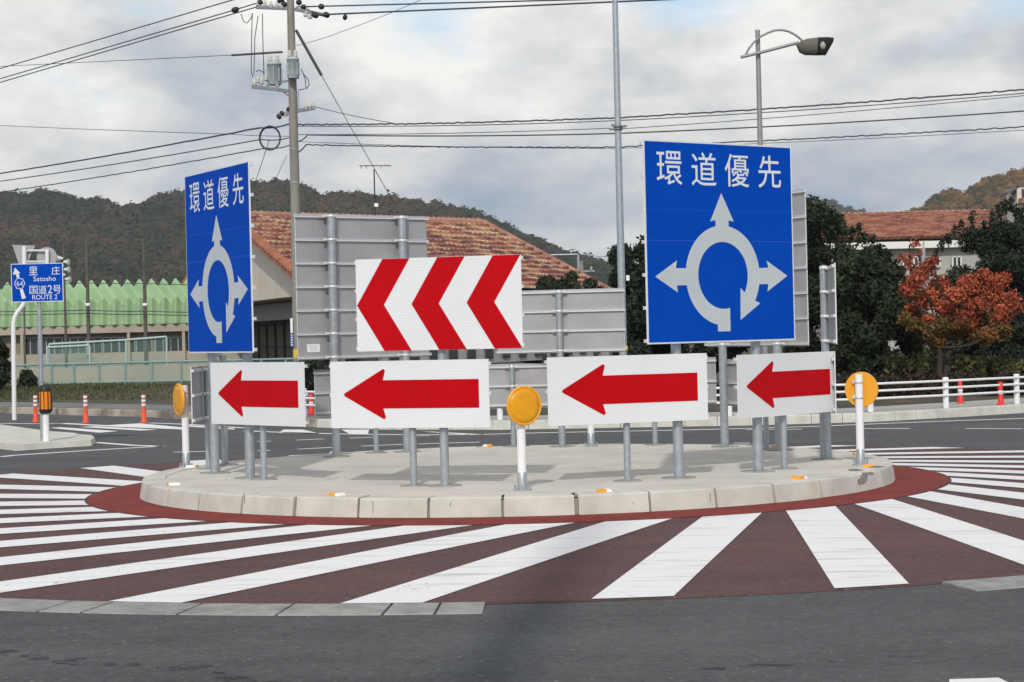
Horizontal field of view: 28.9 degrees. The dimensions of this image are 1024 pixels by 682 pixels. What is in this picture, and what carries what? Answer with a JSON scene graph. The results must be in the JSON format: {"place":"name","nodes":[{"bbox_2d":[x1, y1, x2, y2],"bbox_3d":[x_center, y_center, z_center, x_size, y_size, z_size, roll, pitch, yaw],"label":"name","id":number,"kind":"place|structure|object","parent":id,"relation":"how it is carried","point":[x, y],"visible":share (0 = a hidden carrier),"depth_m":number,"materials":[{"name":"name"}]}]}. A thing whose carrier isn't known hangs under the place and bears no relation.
{"place":"outdoors","nodes":[
{"label":"outdoors","id":0,"kind":"place"},
{"bbox_2d":[0,313,187,315],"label":"overhead wire","id":1,"kind":"object","parent":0,"point":[96,313],"visible":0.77,"depth_m":77.79,"materials":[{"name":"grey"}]},
{"bbox_2d":[0,381,190,400],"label":"grass bank","id":2,"kind":"structure","parent":0,"point":[81,388],"depth_m":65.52,"materials":[{"name":"green plant"}]},
{"bbox_2d":[0,337,11,389],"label":"dark bush","id":3,"kind":"object","parent":2,"relation":"on","point":[5,372],"visible":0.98,"depth_m":61.81,"materials":[{"name":"green plant"}]},
{"bbox_2d":[17,369,38,386],"bbox_3d":[-15.714,1.275,64.417,1.020,0.767,0.631,-1,0,42],"label":"dark bush","id":4,"kind":"object","parent":2,"relation":"on","point":[27,377],"visible":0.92,"depth_m":64.25,"materials":[{"name":"green plant"}]},
{"bbox_2d":[7,358,292,384],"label":"fence","id":5,"kind":"object","parent":2,"relation":"on","point":[50,365],"visible":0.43,"depth_m":65.99,"materials":[{"name":"grey metal"}]},
{"bbox_2d":[0,402,330,417],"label":"grey pavement","id":6,"kind":"structure","parent":0,"point":[106,406],"depth_m":46.93,"materials":[{"name":"grey concrete"}]},
{"bbox_2d":[294,360,324,394],"bbox_3d":[-5.154,0.922,49.927,0.988,1.055,1.363,-1,0,-17],"label":"shrub","id":7,"kind":"object","parent":6,"relation":"on","point":[312,365],"visible":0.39,"depth_m":49.54,"materials":[{"name":"green plant"}]},
{"bbox_2d":[0,413,1023,681],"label":"road","id":8,"kind":"structure","parent":0,"point":[932,633],"depth_m":11.06,"materials":[{"name":"grey asphalt"}]},
{"bbox_2d":[11,245,56,419],"bbox_3d":[-10.556,-0.204,43.922,1.056,3.874,0.154,-1,0,0],"label":"curved sign pole","id":9,"kind":"object","parent":8,"relation":"on","point":[23,253],"visible":0.74,"depth_m":43.87,"materials":[{"name":"white metal"}]},
{"bbox_2d":[0,424,94,450],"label":"splitter island","id":10,"kind":"structure","parent":8,"relation":"on","point":[14,438],"depth_m":32.55,"materials":[{"name":"concrete"}]},
{"bbox_2d":[11,263,63,440],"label":"route sign","id":11,"kind":"object","parent":10,"relation":"on","point":[39,283],"visible":1,"depth_m":31.99,"materials":[{"name":"metal"}]},
{"bbox_2d":[38,385,52,440],"bbox_3d":[-7.514,1.161,32.032,0.212,0.911,0.218,-1,0,0],"label":"amber delineator","id":12,"kind":"object","parent":10,"relation":"on","point":[45,400],"visible":1,"depth_m":31.97,"materials":[{"name":"white"}]},
{"bbox_2d":[0,406,320,426],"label":"roadside kerb","id":13,"kind":"structure","parent":8,"relation":"on","point":[122,413],"depth_m":44.76,"materials":[{"name":"grey concrete"}]},
{"bbox_2d":[0,649,888,681],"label":"road stain","id":14,"kind":"object","parent":8,"relation":"on","point":[137,663],"visible":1,"depth_m":10.09,"materials":[{"name":"asphalt"}]},
{"bbox_2d":[0,575,1023,615],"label":"gutter slabs","id":15,"kind":"structure","parent":8,"relation":"on","point":[252,609],"depth_m":12.25,"materials":[{"name":"concrete"}]},
{"bbox_2d":[0,418,1023,681],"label":"road marking","id":16,"kind":"object","parent":8,"relation":"on","point":[126,426],"visible":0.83,"depth_m":33.66,"materials":[{"name":"paint"}]},
{"bbox_2d":[0,445,1023,605],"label":"apron","id":17,"kind":"object","parent":8,"relation":"on","point":[764,553],"visible":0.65,"depth_m":14.24,"materials":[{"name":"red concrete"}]},
{"bbox_2d":[0,445,1023,602],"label":"stripe marking","id":18,"kind":"object","parent":17,"relation":"on","point":[834,537],"visible":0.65,"depth_m":15.02,"materials":[{"name":"paint"}]},
{"bbox_2d":[140,444,894,517],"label":"island kerb","id":19,"kind":"structure","parent":17,"relation":"on","point":[156,489],"depth_m":17.03,"materials":[{"name":"concrete"}]},
{"bbox_2d":[173,383,192,467],"bbox_3d":[-3.530,0.911,21.474,0.170,0.911,0.344,-1,0,-27],"label":"delineator","id":20,"kind":"object","parent":19,"relation":"on","point":[180,398],"visible":1,"depth_m":21.44,"materials":[{"name":"metal"}]},
{"bbox_2d":[88,465,947,524],"bbox_3d":[0.059,1.454,20.406,8.640,0.014,8.640,-1,0,0],"label":"red band","id":21,"kind":"object","parent":17,"relation":"on","point":[127,499],"visible":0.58,"depth_m":17.15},
{"bbox_2d":[317,404,1023,429],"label":"roadside kerb","id":22,"kind":"structure","parent":8,"relation":"on","point":[851,417],"depth_m":34.19,"materials":[{"name":"concrete"}]},
{"bbox_2d":[0,343,1023,415],"bbox_3d":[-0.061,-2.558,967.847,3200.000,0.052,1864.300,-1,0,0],"label":"ground","id":23,"kind":"structure","parent":0,"point":[716,407],"depth_m":49.55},
{"bbox_2d":[57,243,71,366],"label":"loudspeaker pole","id":24,"kind":"object","parent":23,"relation":"on","point":[67,269],"visible":0.73,"depth_m":83.95,"materials":[{"name":"white metal"}]},
{"bbox_2d":[46,344,90,367],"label":"net frame","id":25,"kind":"object","parent":23,"relation":"on","point":[69,346],"visible":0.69,"depth_m":72.45,"materials":[{"name":"teal"}]},
{"bbox_2d":[85,240,91,365],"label":"thin pole","id":26,"kind":"object","parent":23,"relation":"on","point":[87,304],"visible":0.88,"depth_m":77.93,"materials":[{"name":"grey metal"}]},
{"bbox_2d":[48,336,167,367],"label":"net frame","id":27,"kind":"object","parent":23,"relation":"on","point":[120,344],"visible":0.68,"depth_m":73.05,"materials":[{"name":"teal"}]},
{"bbox_2d":[9,364,207,382],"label":"garden wall","id":28,"kind":"structure","parent":23,"relation":"on","point":[128,372],"depth_m":70.88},
{"bbox_2d":[0,278,255,368],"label":"green roof hall","id":29,"kind":"structure","parent":23,"relation":"on","point":[173,299],"depth_m":108.05,"materials":[{"name":"metal"}]},
{"bbox_2d":[26,337,37,353],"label":"window","id":30,"kind":"structure","parent":29,"relation":"in","point":[31,342],"depth_m":108.39,"materials":[{"name":"grey glass"}]},
{"bbox_2d":[103,337,118,352],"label":"window","id":31,"kind":"structure","parent":29,"relation":"in","point":[108,346],"depth_m":108.39,"materials":[{"name":"grey glass"}]},
{"bbox_2d":[142,240,148,365],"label":"thin pole","id":32,"kind":"object","parent":23,"relation":"on","point":[144,304],"visible":0.9,"depth_m":77.94,"materials":[{"name":"grey metal"}]},
{"bbox_2d":[231,0,346,361],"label":"utility pole","id":33,"kind":"object","parent":23,"relation":"on","point":[273,74],"visible":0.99,"depth_m":59.88,"materials":[{"name":"concrete"}]},
{"bbox_2d":[0,0,232,68],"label":"overhead wire","id":34,"kind":"object","parent":33,"relation":"attached to","point":[119,33],"visible":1,"depth_m":65.56,"materials":[{"name":"grey"}]},
{"bbox_2d":[0,7,255,82],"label":"overhead wire","id":35,"kind":"object","parent":33,"relation":"attached to","point":[132,43],"visible":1,"depth_m":65.30,"materials":[{"name":"grey"}]},
{"bbox_2d":[0,3,255,78],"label":"overhead wire","id":36,"kind":"object","parent":33,"relation":"attached to","point":[128,40],"visible":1,"depth_m":64.86,"materials":[{"name":"grey"}]},
{"bbox_2d":[0,123,288,173],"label":"overhead wire","id":37,"kind":"object","parent":33,"relation":"attached to","point":[145,148],"visible":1,"depth_m":64.81,"materials":[{"name":"grey"}]},
{"bbox_2d":[0,137,288,181],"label":"overhead wire","id":38,"kind":"object","parent":33,"relation":"attached to","point":[147,158],"visible":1,"depth_m":64.78,"materials":[{"name":"grey"}]},
{"bbox_2d":[0,145,288,192],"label":"overhead wire","id":39,"kind":"object","parent":33,"relation":"attached to","point":[145,169],"visible":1,"depth_m":65.06,"materials":[{"name":"grey"}]},
{"bbox_2d":[295,30,393,202],"bbox_3d":[-4.903,-7.004,62.817,0.758,4.891,6.537,-1,0,23],"label":"guy wire","id":40,"kind":"object","parent":33,"relation":"attached to","point":[308,52],"visible":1,"depth_m":59.94,"materials":[{"name":"grey metal"}]},
{"bbox_2d":[296,0,574,7],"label":"overhead wire","id":41,"kind":"object","parent":33,"relation":"attached to","point":[432,3],"visible":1,"depth_m":57.91,"materials":[{"name":"grey"}]},
{"bbox_2d":[316,0,664,15],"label":"overhead wire","id":42,"kind":"object","parent":33,"relation":"attached to","point":[485,7],"visible":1,"depth_m":57.76,"materials":[{"name":"grey"}]},
{"bbox_2d":[298,130,1020,148],"bbox_3d":[12.463,-6.010,54.080,39.709,0.877,0.375,-1,0,17],"label":"overhead wire","id":43,"kind":"object","parent":33,"relation":"attached to","point":[641,147],"visible":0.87,"depth_m":56.83,"materials":[{"name":"grey"}]},
{"bbox_2d":[298,89,1023,125],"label":"overhead wire","id":44,"kind":"object","parent":33,"relation":"attached to","point":[668,114],"visible":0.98,"depth_m":56.27,"materials":[{"name":"grey"}]},
{"bbox_2d":[298,93,1023,126],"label":"overhead wire","id":45,"kind":"object","parent":33,"relation":"attached to","point":[664,118],"visible":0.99,"depth_m":56.33,"materials":[{"name":"grey"}]},
{"bbox_2d":[298,95,1023,134],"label":"overhead wire","id":46,"kind":"object","parent":33,"relation":"attached to","point":[656,126],"visible":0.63,"depth_m":56.42,"materials":[{"name":"grey"}]},
{"bbox_2d":[299,110,1023,140],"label":"overhead wire","id":47,"kind":"object","parent":33,"relation":"attached to","point":[662,131],"visible":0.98,"depth_m":56.39,"materials":[{"name":"grey"}]},
{"bbox_2d":[299,126,1023,151],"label":"overhead wire","id":48,"kind":"object","parent":33,"relation":"attached to","point":[712,142],"visible":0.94,"depth_m":55.84,"materials":[{"name":"grey"}]},
{"bbox_2d":[181,210,609,362],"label":"tiled hall","id":49,"kind":"structure","parent":23,"relation":"on","point":[272,266],"depth_m":102.06,"materials":[{"name":"tile"}]},
{"bbox_2d":[258,324,266,361],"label":"door","id":50,"kind":"structure","parent":49,"relation":"in","point":[261,328],"depth_m":105.29,"materials":[{"name":"brown"}]},
{"bbox_2d":[266,324,275,361],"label":"door","id":51,"kind":"structure","parent":49,"relation":"in","point":[271,327],"depth_m":103.20,"materials":[{"name":"brown"}]},
{"bbox_2d":[275,323,283,361],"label":"door","id":52,"kind":"structure","parent":49,"relation":"in","point":[279,328],"depth_m":101.16,"materials":[{"name":"brown"}]},
{"bbox_2d":[284,323,292,361],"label":"door","id":53,"kind":"structure","parent":49,"relation":"in","point":[289,350],"depth_m":99.34,"materials":[{"name":"brown"}]},
{"bbox_2d":[534,274,561,362],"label":"round tree","id":54,"kind":"object","parent":23,"relation":"on","point":[548,282],"visible":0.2,"depth_m":83.88,"materials":[{"name":"green plant"}]},
{"bbox_2d":[558,270,583,356],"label":"round tree","id":55,"kind":"object","parent":23,"relation":"on","point":[568,280],"visible":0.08,"depth_m":87.52,"materials":[{"name":"green plant"}]},
{"bbox_2d":[581,277,606,355],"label":"round tree","id":56,"kind":"object","parent":23,"relation":"on","point":[590,283],"visible":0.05,"depth_m":85.93,"materials":[{"name":"green plant"}]},
{"bbox_2d":[609,0,628,355],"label":"steel pole","id":57,"kind":"object","parent":23,"relation":"on","point":[618,127],"visible":0.69,"depth_m":37.93,"materials":[{"name":"grey metal"}]},
{"bbox_2d":[605,235,691,355],"bbox_3d":[3.204,-0.620,45.964,2.011,3.774,3.317,-1,0,0],"label":"evergreen tree","id":58,"kind":"object","parent":23,"relation":"on","point":[635,285],"visible":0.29,"depth_m":45.09,"materials":[{"name":"green plant"}]},
{"bbox_2d":[689,343,750,360],"bbox_3d":[5.475,-0.751,48.099,3.607,3.911,3.195,-1,0,0],"label":"evergreen tree","id":59,"kind":"object","parent":23,"relation":"on","point":[712,351],"visible":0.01,"depth_m":47.30,"materials":[{"name":"green plant"}]},
{"bbox_2d":[740,29,833,353],"bbox_3d":[5.230,-2.324,37.337,1.733,7.120,0.507,-1,0,0],"label":"street lamp","id":60,"kind":"object","parent":23,"relation":"on","point":[817,46],"visible":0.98,"depth_m":37.34,"materials":[{"name":"metal"}]},
{"bbox_2d":[782,194,893,374],"bbox_3d":[7.569,-1.187,47.039,2.895,4.691,3.253,-1,0,0],"label":"evergreen tree","id":61,"kind":"object","parent":23,"relation":"on","point":[822,218],"visible":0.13,"depth_m":46.30,"materials":[{"name":"green plant"}]},
{"bbox_2d":[836,370,916,397],"bbox_3d":[7.015,1.032,40.537,2.724,0.924,1.666,-1,0,0],"label":"hedge","id":62,"kind":"object","parent":23,"relation":"on","point":[890,376],"visible":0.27,"depth_m":40.12,"materials":[{"name":"green plant"}]},
{"bbox_2d":[828,222,929,376],"bbox_3d":[8.252,-0.784,44.954,2.511,3.872,3.158,-1,0,10],"label":"evergreen tree","id":63,"kind":"object","parent":23,"relation":"on","point":[869,282],"visible":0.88,"depth_m":44.17,"materials":[{"name":"green plant"}]},
{"bbox_2d":[880,353,916,376],"bbox_3d":[8.565,0.689,43.982,0.936,0.923,1.384,-1,0,35],"label":"shrub","id":64,"kind":"object","parent":23,"relation":"on","point":[902,364],"visible":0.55,"depth_m":43.58,"materials":[{"name":"green plant"}]},
{"bbox_2d":[896,238,922,277],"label":"thin maple","id":65,"kind":"object","parent":23,"relation":"on","point":[909,255],"visible":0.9,"depth_m":69.73,"materials":[{"name":"red plant"}]},
{"bbox_2d":[814,209,1005,350],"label":"tiled house","id":66,"kind":"structure","parent":23,"relation":"on","point":[894,232],"depth_m":93.30,"materials":[{"name":"brown tile"}]},
{"bbox_2d":[912,354,954,377],"bbox_3d":[9.258,0.702,43.414,0.986,0.867,1.144,-1,0,0],"label":"shrub","id":67,"kind":"object","parent":23,"relation":"on","point":[927,364],"visible":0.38,"depth_m":43.35,"materials":[{"name":"green plant"}]},
{"bbox_2d":[897,308,1014,373],"bbox_3d":[9.354,0.211,41.364,2.555,1.860,1.498,-2,0,-38],"label":"tree","id":68,"kind":"object","parent":23,"relation":"on","point":[957,331],"visible":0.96,"depth_m":41.47,"materials":[{"name":"brown plant"}]},
{"bbox_2d":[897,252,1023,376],"bbox_3d":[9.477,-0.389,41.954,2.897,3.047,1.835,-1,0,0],"label":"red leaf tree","id":69,"kind":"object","parent":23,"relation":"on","point":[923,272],"visible":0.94,"depth_m":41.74,"materials":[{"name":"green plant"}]},
{"bbox_2d":[908,367,1023,395],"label":"hedge","id":70,"kind":"object","parent":23,"relation":"on","point":[920,375],"visible":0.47,"depth_m":40.17,"materials":[{"name":"green plant"}]},
{"bbox_2d":[951,353,986,374],"bbox_3d":[9.777,0.686,42.648,0.893,0.882,1.358,-1,0,0],"label":"shrub","id":71,"kind":"object","parent":23,"relation":"on","point":[962,362],"visible":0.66,"depth_m":42.24,"materials":[{"name":"green plant"}]},
{"bbox_2d":[926,208,1023,377],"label":"evergreen tree","id":72,"kind":"object","parent":23,"relation":"on","point":[995,249],"visible":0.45,"depth_m":51.48,"materials":[{"name":"green plant"}]},
{"bbox_2d":[970,354,999,376],"bbox_3d":[10.362,0.694,43.211,1.059,0.834,1.081,-1,0,13],"label":"shrub","id":73,"kind":"object","parent":23,"relation":"on","point":[987,363],"visible":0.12,"depth_m":43.18,"materials":[{"name":"green plant"}]},
{"bbox_2d":[991,355,1023,375],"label":"shrub","id":74,"kind":"object","parent":23,"relation":"on","point":[1007,362],"visible":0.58,"depth_m":42.60,"materials":[{"name":"green plant"}]},
{"bbox_2d":[994,195,1023,288],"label":"evergreen tree","id":75,"kind":"object","parent":23,"relation":"on","point":[1016,211],"visible":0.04,"depth_m":54.43,"materials":[{"name":"green plant"}]},
{"bbox_2d":[1002,184,1023,222],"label":"house","id":76,"kind":"structure","parent":23,"relation":"on","point":[1016,192],"depth_m":130.09,"materials":[{"name":"grey tile"}]},
{"bbox_2d":[0,0,1023,263],"label":"sky","id":77,"kind":"structure","parent":0,"point":[551,62],"materials":[{"name":"white"}]},
{"bbox_2d":[4,398,1023,419],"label":"pavement","id":78,"kind":"structure","parent":0,"point":[979,403],"depth_m":35.96,"materials":[{"name":"grey concrete"}]},
{"bbox_2d":[305,374,1023,419],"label":"guard rail","id":79,"kind":"object","parent":78,"relation":"on","point":[946,387],"visible":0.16,"depth_m":35.16,"materials":[{"name":"white metal"}]},
{"bbox_2d":[166,445,868,495],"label":"island pavement","id":80,"kind":"structure","parent":0,"point":[494,470],"depth_m":19.70,"materials":[{"name":"concrete"}]},
{"bbox_2d":[190,365,220,469],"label":"arrow sign","id":81,"kind":"object","parent":80,"relation":"on","point":[199,395],"visible":0.73,"depth_m":21.05,"materials":[{"name":"silver metal"}]},
{"bbox_2d":[206,353,238,465],"bbox_3d":[-3.152,0.365,21.671,0.300,1.994,1.570,-1,0,-2],"label":"sign post","id":82,"kind":"object","parent":80,"relation":"on","point":[224,438],"visible":0.22,"depth_m":21.64,"materials":[{"name":"silver metal"}]},
{"bbox_2d":[185,161,260,478],"bbox_3d":[-2.850,-0.186,19.999,0.320,3.097,1.880,-1,0,-29],"label":"roundabout sign","id":83,"kind":"object","parent":80,"relation":"on","point":[220,286],"visible":0.98,"depth_m":19.87,"materials":[{"name":"blue metal"}]},
{"bbox_2d":[210,362,308,480],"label":"arrow sign","id":84,"kind":"object","parent":80,"relation":"on","point":[263,395],"visible":1,"depth_m":19.27,"materials":[{"name":"metal"}]},
{"bbox_2d":[313,370,387,453],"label":"arrow sign","id":85,"kind":"object","parent":80,"relation":"on","point":[322,387],"visible":0.09,"depth_m":22.94,"materials":[{"name":"silver metal"}]},
{"bbox_2d":[294,214,431,457],"bbox_3d":[-1.652,-0.073,23.050,1.880,2.787,0.320,-2,0,-39],"label":"roundabout sign","id":86,"kind":"object","parent":80,"relation":"on","point":[330,249],"visible":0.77,"depth_m":22.88,"materials":[{"name":"silver metal"}]},
{"bbox_2d":[329,359,492,486],"bbox_3d":[-0.903,0.749,18.053,1.610,1.152,0.260,-1,0,22],"label":"arrow sign","id":87,"kind":"object","parent":80,"relation":"on","point":[412,395],"visible":1,"depth_m":17.99,"materials":[{"name":"silver metal"}]},
{"bbox_2d":[354,254,524,486],"bbox_3d":[-0.629,0.280,17.961,1.570,2.077,0.300,-1,0,13],"label":"chevron sign","id":88,"kind":"object","parent":80,"relation":"on","point":[441,305],"visible":1,"depth_m":17.88,"materials":[{"name":"metal"}]},
{"bbox_2d":[489,363,547,446],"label":"arrow sign","id":89,"kind":"object","parent":80,"relation":"on","point":[505,380],"visible":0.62,"depth_m":23.99,"materials":[{"name":"silver metal"}]},
{"bbox_2d":[506,386,541,490],"bbox_3d":[0.080,0.844,17.274,0.344,0.911,0.170,-1,0,-30],"label":"delineator","id":90,"kind":"object","parent":80,"relation":"on","point":[523,405],"visible":1,"depth_m":17.23,"materials":[{"name":"orange"}]},
{"bbox_2d":[497,288,625,446],"bbox_3d":[0.578,0.326,23.692,1.570,1.880,0.300,-1,0,12],"label":"chevron sign","id":91,"kind":"object","parent":80,"relation":"on","point":[559,322],"visible":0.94,"depth_m":23.70,"materials":[{"name":"silver metal"}]},
{"bbox_2d":[584,424,597,446],"bbox_3d":[0.929,0.797,23.564,0.344,0.911,0.170,-1,0,-30],"label":"delineator","id":92,"kind":"object","parent":80,"relation":"on","point":[591,439],"visible":0.22,"depth_m":23.53,"materials":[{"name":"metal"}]},
{"bbox_2d":[544,353,708,481],"bbox_3d":[1.037,0.703,18.023,1.610,1.152,0.260,-1,0,-21],"label":"arrow sign","id":93,"kind":"object","parent":80,"relation":"on","point":[626,390],"visible":1,"depth_m":17.96,"materials":[{"name":"silver metal"}]},
{"bbox_2d":[644,357,716,445],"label":"arrow sign","id":94,"kind":"object","parent":80,"relation":"on","point":[711,376],"visible":0.24,"depth_m":23.23,"materials":[{"name":"silver metal"}]},
{"bbox_2d":[639,139,795,478],"bbox_3d":[1.899,-0.292,18.549,1.880,3.097,0.320,-2,0,-36],"label":"roundabout sign","id":95,"kind":"object","parent":80,"relation":"on","point":[718,237],"visible":1,"depth_m":18.43,"materials":[{"name":"metal"}]},
{"bbox_2d":[727,359,774,449],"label":"arrow sign","id":96,"kind":"object","parent":80,"relation":"on","point":[732,378],"visible":0.09,"depth_m":22.84,"materials":[{"name":"silver metal"}]},
{"bbox_2d":[704,188,808,450],"bbox_3d":[2.676,-0.219,22.459,0.320,2.880,1.880,-1,0,-31],"label":"roundabout sign","id":97,"kind":"object","parent":80,"relation":"on","point":[800,267],"visible":0.18,"depth_m":21.86,"materials":[{"name":"silver metal"}]},
{"bbox_2d":[733,351,836,469],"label":"arrow sign","id":98,"kind":"object","parent":80,"relation":"on","point":[782,385],"visible":1,"depth_m":19.05,"materials":[{"name":"silver metal"}]},
{"bbox_2d":[811,355,835,459],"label":"arrow sign","id":99,"kind":"object","parent":80,"relation":"on","point":[821,432],"visible":0.23,"depth_m":20.32,"materials":[{"name":"silver metal"}]},
{"bbox_2d":[814,263,842,459],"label":"chevron sign","id":100,"kind":"object","parent":80,"relation":"on","point":[828,308],"visible":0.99,"depth_m":20.29,"materials":[{"name":"silver metal"}]},
{"bbox_2d":[845,372,877,465],"bbox_3d":[3.389,0.757,19.374,0.344,0.911,0.170,-1,0,33],"label":"delineator","id":101,"kind":"object","parent":80,"relation":"on","point":[861,390],"visible":0.98,"depth_m":19.35,"materials":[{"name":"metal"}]},
{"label":"hill","id":102,"kind":"structure","parent":0,"visible":0},
{"bbox_2d":[0,177,613,327],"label":"forest","id":103,"kind":"object","parent":102,"relation":"on","point":[114,234],"visible":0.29,"depth_m":821.11,"materials":[{"name":"green plant"}]},
{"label":"hill","id":104,"kind":"structure","parent":0,"visible":0},
{"bbox_2d":[820,198,865,212],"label":"forest","id":105,"kind":"object","parent":104,"relation":"on","point":[839,207],"depth_m":1489.45,"materials":[{"name":"plant"}]},
{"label":"hill","id":106,"kind":"structure","parent":0,"visible":0},
{"bbox_2d":[905,167,1023,219],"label":"forest","id":107,"kind":"object","parent":106,"relation":"on","point":[987,191],"visible":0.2,"depth_m":774.64,"materials":[{"name":"plant"}]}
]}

